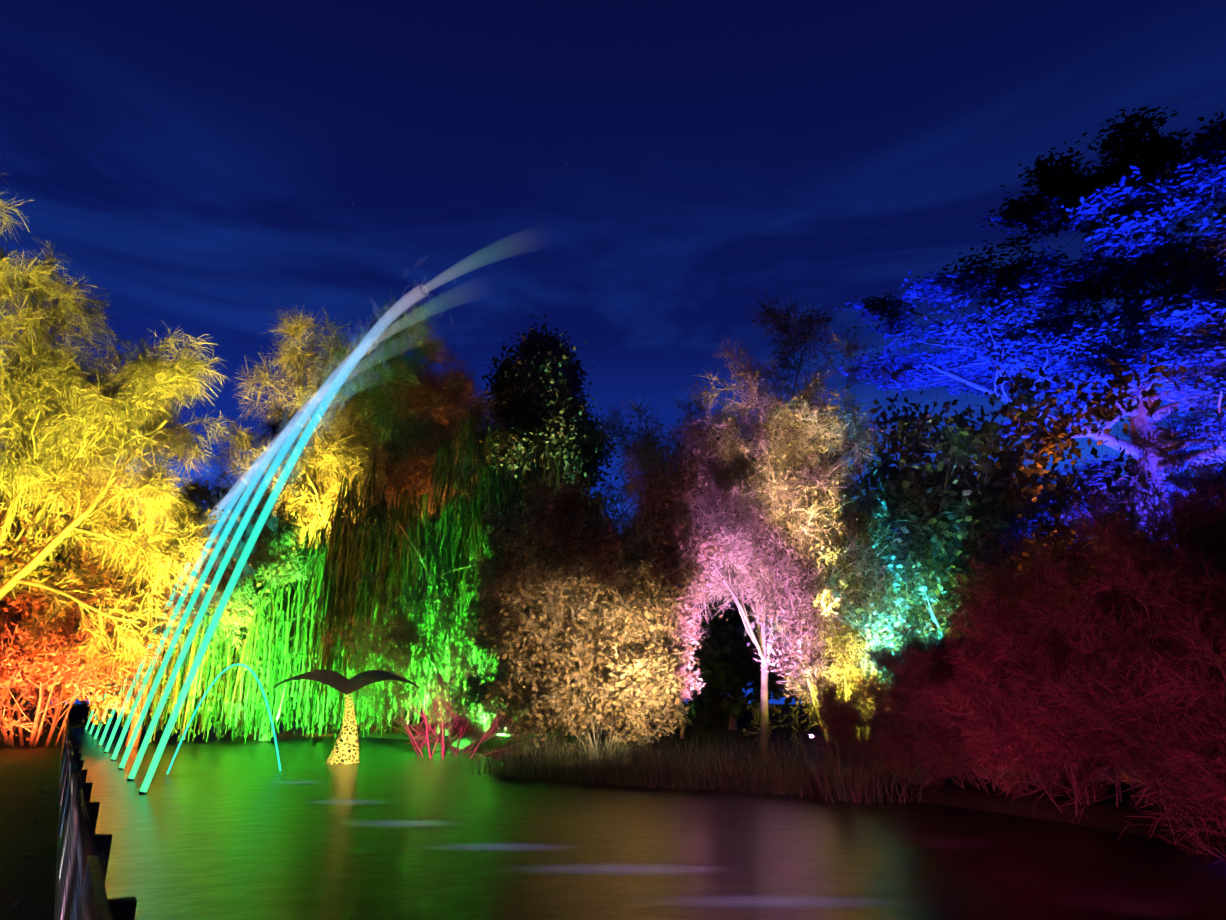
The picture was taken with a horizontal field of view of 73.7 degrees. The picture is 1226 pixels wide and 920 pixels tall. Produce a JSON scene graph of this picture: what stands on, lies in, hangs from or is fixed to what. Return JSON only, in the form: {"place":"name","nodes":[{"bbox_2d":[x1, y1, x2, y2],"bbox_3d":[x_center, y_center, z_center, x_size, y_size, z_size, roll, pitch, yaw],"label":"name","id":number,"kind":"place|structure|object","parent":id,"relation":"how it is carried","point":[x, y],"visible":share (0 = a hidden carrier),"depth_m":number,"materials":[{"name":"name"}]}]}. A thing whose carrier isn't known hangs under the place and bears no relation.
{"place":"outdoors","nodes":[
{"label":"outdoors","id":0,"kind":"place"},
{"bbox_2d":[0,704,1225,919],"bbox_3d":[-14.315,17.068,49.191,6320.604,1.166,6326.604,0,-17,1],"label":"ground","id":1,"kind":"structure","parent":0,"point":[28,774],"depth_m":19.05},
{"bbox_2d":[0,672,45,715],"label":"bush","id":2,"kind":"object","parent":1,"relation":"on","point":[12,701],"visible":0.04,"depth_m":51.83,"materials":[{"name":"orange plant"}]},
{"bbox_2d":[2,683,91,731],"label":"bush","id":3,"kind":"object","parent":1,"relation":"on","point":[73,705],"visible":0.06,"depth_m":58.44,"materials":[{"name":"orange plant"}]},
{"bbox_2d":[55,712,136,919],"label":"timber fence","id":4,"kind":"object","parent":1,"relation":"on","point":[93,851],"visible":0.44,"depth_m":4.55,"materials":[{"name":"black wood"}]},
{"bbox_2d":[54,715,83,919],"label":"fence wire","id":5,"kind":"object","parent":4,"relation":"attached to","point":[68,901],"visible":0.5,"depth_m":7.43,"materials":[{"name":"grey metal"}]},
{"bbox_2d":[85,673,127,709],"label":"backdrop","id":6,"kind":"structure","parent":1,"relation":"on","point":[108,692],"depth_m":73.54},
{"bbox_2d":[0,444,232,747],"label":"tree","id":7,"kind":"object","parent":1,"relation":"on","point":[35,635],"visible":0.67,"depth_m":36.20,"materials":[{"name":"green plant"}]},
{"bbox_2d":[0,157,239,715],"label":"tree","id":8,"kind":"object","parent":1,"relation":"on","point":[101,419],"visible":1,"depth_m":32.97,"materials":[{"name":"yellow plant"}]},
{"bbox_2d":[115,687,173,729],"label":"bush","id":9,"kind":"object","parent":1,"relation":"on","point":[167,717],"visible":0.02,"depth_m":70.49,"materials":[{"name":"green plant"}]},
{"bbox_2d":[113,476,313,746],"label":"tree","id":10,"kind":"object","parent":1,"relation":"on","point":[261,558],"visible":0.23,"depth_m":44.51,"materials":[{"name":"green plant"}]},
{"bbox_2d":[79,478,429,744],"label":"willow","id":11,"kind":"object","parent":1,"relation":"on","point":[234,695],"visible":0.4,"depth_m":48.43,"materials":[{"name":"green plant"}]},
{"bbox_2d":[164,382,347,728],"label":"tree","id":12,"kind":"object","parent":1,"relation":"on","point":[309,523],"visible":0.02,"depth_m":82.91,"materials":[{"name":"yellow plant"}]},
{"bbox_2d":[201,294,509,723],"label":"yellow tree","id":13,"kind":"object","parent":1,"relation":"on","point":[364,421],"visible":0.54,"depth_m":79.24,"materials":[{"name":"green plant"}]},
{"bbox_2d":[313,362,506,723],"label":"orange tree","id":14,"kind":"object","parent":1,"relation":"on","point":[421,457],"visible":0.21,"depth_m":77.14,"materials":[{"name":"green plant"}]},
{"bbox_2d":[272,409,602,735],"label":"willow","id":15,"kind":"object","parent":1,"relation":"on","point":[387,546],"visible":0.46,"depth_m":45.79,"materials":[{"name":"green plant"}]},
{"bbox_2d":[320,532,576,758],"bbox_3d":[-7.558,8.794,36.230,11.176,10.193,10.253,4,-17,-13],"label":"bush","id":16,"kind":"object","parent":1,"relation":"on","point":[401,637],"visible":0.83,"depth_m":35.21,"materials":[{"name":"green plant"}]},
{"bbox_2d":[454,315,627,722],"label":"tree","id":17,"kind":"object","parent":1,"relation":"on","point":[539,388],"visible":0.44,"depth_m":89.43,"materials":[{"name":"green plant"}]},
{"bbox_2d":[443,451,733,767],"bbox_3d":[-0.823,5.071,26.586,9.841,9.715,8.803,0,-17,1],"label":"tan shrub","id":18,"kind":"object","parent":1,"relation":"on","point":[582,623],"visible":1,"depth_m":25.39,"materials":[{"name":"beige plant"}]},
{"bbox_2d":[639,619,797,738],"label":"bush","id":19,"kind":"object","parent":1,"relation":"on","point":[719,676],"visible":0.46,"depth_m":44.18,"materials":[{"name":"black plant"}]},
{"bbox_2d":[699,546,775,729],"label":"tree","id":20,"kind":"object","parent":1,"relation":"on","point":[731,616],"visible":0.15,"depth_m":58.58,"materials":[{"name":"black plant"}]},
{"bbox_2d":[581,283,922,761],"bbox_3d":[4.836,1.712,31.464,12.789,19.328,13.696,0,-17,1],"label":"pink tree","id":21,"kind":"object","parent":1,"relation":"on","point":[731,466],"visible":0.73,"depth_m":30.14,"materials":[{"name":"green plant"}]},
{"bbox_2d":[735,600,861,739],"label":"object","id":22,"kind":"object","parent":1,"relation":"on","point":[789,692],"visible":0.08,"depth_m":42.94,"materials":[{"name":"pink plant"}]},
{"bbox_2d":[733,441,1000,765],"bbox_3d":[8.725,5.371,29.868,10.397,11.153,10.461,0,-17,1],"label":"tree","id":23,"kind":"object","parent":1,"relation":"on","point":[833,605],"visible":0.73,"depth_m":27.79,"materials":[{"name":"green plant"}]},
{"bbox_2d":[805,669,992,787],"bbox_3d":[7.912,7.304,22.430,5.167,3.846,5.369,0,-17,1],"label":"red bush","id":24,"kind":"object","parent":1,"relation":"on","point":[841,716],"visible":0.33,"depth_m":21.69,"materials":[{"name":"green plant"}]},
{"bbox_2d":[738,343,1204,653],"bbox_3d":[13.879,3.894,30.366,14.300,14.444,15.962,15,-22,-42],"label":"teal tree","id":25,"kind":"object","parent":1,"relation":"on","point":[1012,500],"visible":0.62,"depth_m":26.77,"materials":[{"name":"green plant"}]},
{"bbox_2d":[850,600,1099,798],"bbox_3d":[8.508,5.800,19.740,5.241,4.678,5.968,0,-17,1],"label":"red bush","id":26,"kind":"object","parent":1,"relation":"on","point":[919,662],"visible":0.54,"depth_m":18.93,"materials":[{"name":"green plant"}]},
{"bbox_2d":[918,515,1090,629],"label":"tree","id":27,"kind":"object","parent":1,"relation":"on","point":[1035,527],"depth_m":57.39,"materials":[{"name":"green plant"}]},
{"bbox_2d":[870,505,1169,651],"bbox_3d":[13.515,5.797,26.424,8.558,8.515,8.984,11,-20,-32],"label":"tree","id":28,"kind":"object","parent":1,"relation":"on","point":[936,619],"visible":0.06,"depth_m":26.13,"materials":[{"name":"green plant"}]},
{"bbox_2d":[835,104,1225,542],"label":"cedar","id":29,"kind":"object","parent":1,"relation":"on","point":[1189,334],"visible":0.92,"depth_m":40.23,"materials":[{"name":"blue plant"}]},
{"bbox_2d":[927,558,1158,781],"bbox_3d":[12.000,5.817,22.664,6.352,6.025,6.786,0,-17,1],"label":"red bush","id":30,"kind":"object","parent":1,"relation":"on","point":[962,637],"depth_m":22.25,"materials":[{"name":"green plant"}]},
{"bbox_2d":[1008,494,1097,556],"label":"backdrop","id":31,"kind":"structure","parent":1,"relation":"on","point":[1009,523],"depth_m":63.93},
{"bbox_2d":[909,530,1208,815],"bbox_3d":[9.030,4.402,16.984,6.988,6.150,6.382,15,-22,-41],"label":"red bush","id":32,"kind":"object","parent":1,"relation":"on","point":[1031,733],"visible":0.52,"depth_m":16.03,"materials":[{"name":"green plant"}]},
{"bbox_2d":[999,486,1135,562],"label":"tree","id":33,"kind":"object","parent":1,"relation":"on","point":[1017,528],"depth_m":56.71,"materials":[{"name":"green plant"}]},
{"bbox_2d":[955,427,1225,833],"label":"red bush","id":34,"kind":"object","parent":1,"relation":"on","point":[1122,631],"visible":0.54,"depth_m":13.19,"materials":[{"name":"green plant"}]},
{"bbox_2d":[1047,485,1225,794],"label":"red bush","id":35,"kind":"object","parent":1,"relation":"on","point":[1065,549],"visible":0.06,"depth_m":19.10,"materials":[{"name":"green plant"}]},
{"bbox_2d":[1094,450,1225,864],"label":"red bush","id":36,"kind":"object","parent":1,"relation":"on","point":[1206,775],"visible":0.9,"depth_m":12.21,"materials":[{"name":"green plant"}]},
{"bbox_2d":[1104,393,1225,674],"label":"tree","id":37,"kind":"object","parent":1,"relation":"on","point":[1180,455],"visible":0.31,"depth_m":14.42,"materials":[{"name":"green plant"}]},
{"bbox_2d":[0,0,1225,703],"label":"sky","id":38,"kind":"structure","parent":0,"point":[619,173],"materials":[{"name":"blue"}]},
{"bbox_2d":[71,724,1225,919],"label":"lake water","id":39,"kind":"structure","parent":0,"point":[225,827],"depth_m":12.70,"materials":[{"name":"green liquid"}]},
{"bbox_2d":[85,729,146,793],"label":"water jet nozzles","id":40,"kind":"object","parent":39,"relation":"in","point":[128,779],"visible":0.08,"depth_m":28.20,"materials":[{"name":"black metal"}]},
{"bbox_2d":[85,273,455,791],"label":"water jets","id":41,"kind":"object","parent":39,"relation":"on","point":[190,676],"visible":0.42,"depth_m":27.50,"materials":[{"name":"liquid"}]},
{"bbox_2d":[136,289,426,684],"bbox_3d":[-25.750,7.193,50.162,6.750,14.380,64.608,11,-20,-32],"label":"fountain spray","id":42,"kind":"object","parent":41,"relation":"attached to","point":[278,462],"visible":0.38,"depth_m":31.26,"materials":[{"name":"teal liquid"}]},
{"bbox_2d":[273,669,418,763],"bbox_3d":[-10.346,10.134,31.508,5.500,4.017,1.184,5,-17,-16],"label":"sculpture","id":43,"kind":"object","parent":39,"relation":"in","point":[339,682],"visible":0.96,"depth_m":31.58,"materials":[{"name":"yellow metal"}]},
{"bbox_2d":[468,730,937,804],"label":"reeds","id":44,"kind":"object","parent":39,"relation":"in","point":[830,785],"visible":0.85,"depth_m":21.88,"materials":[{"name":"brown plant"}]},
{"bbox_2d":[681,579,778,724],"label":"tree","id":45,"kind":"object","parent":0,"point":[713,611],"depth_m":79.30,"materials":[{"name":"pink plant"}]},
{"bbox_2d":[680,594,782,724],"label":"tree","id":46,"kind":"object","parent":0,"point":[709,606],"depth_m":81.56,"materials":[{"name":"pink plant"}]},
{"bbox_2d":[885,514,910,574],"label":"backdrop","id":47,"kind":"structure","parent":0,"point":[890,542],"depth_m":71.03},
{"bbox_2d":[883,554,937,633],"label":"tree","id":48,"kind":"object","parent":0,"point":[899,572],"depth_m":61.11,"materials":[{"name":"green plant"}]},
{"bbox_2d":[1019,477,1133,542],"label":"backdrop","id":49,"kind":"structure","parent":0,"point":[1112,519],"depth_m":65.04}
]}

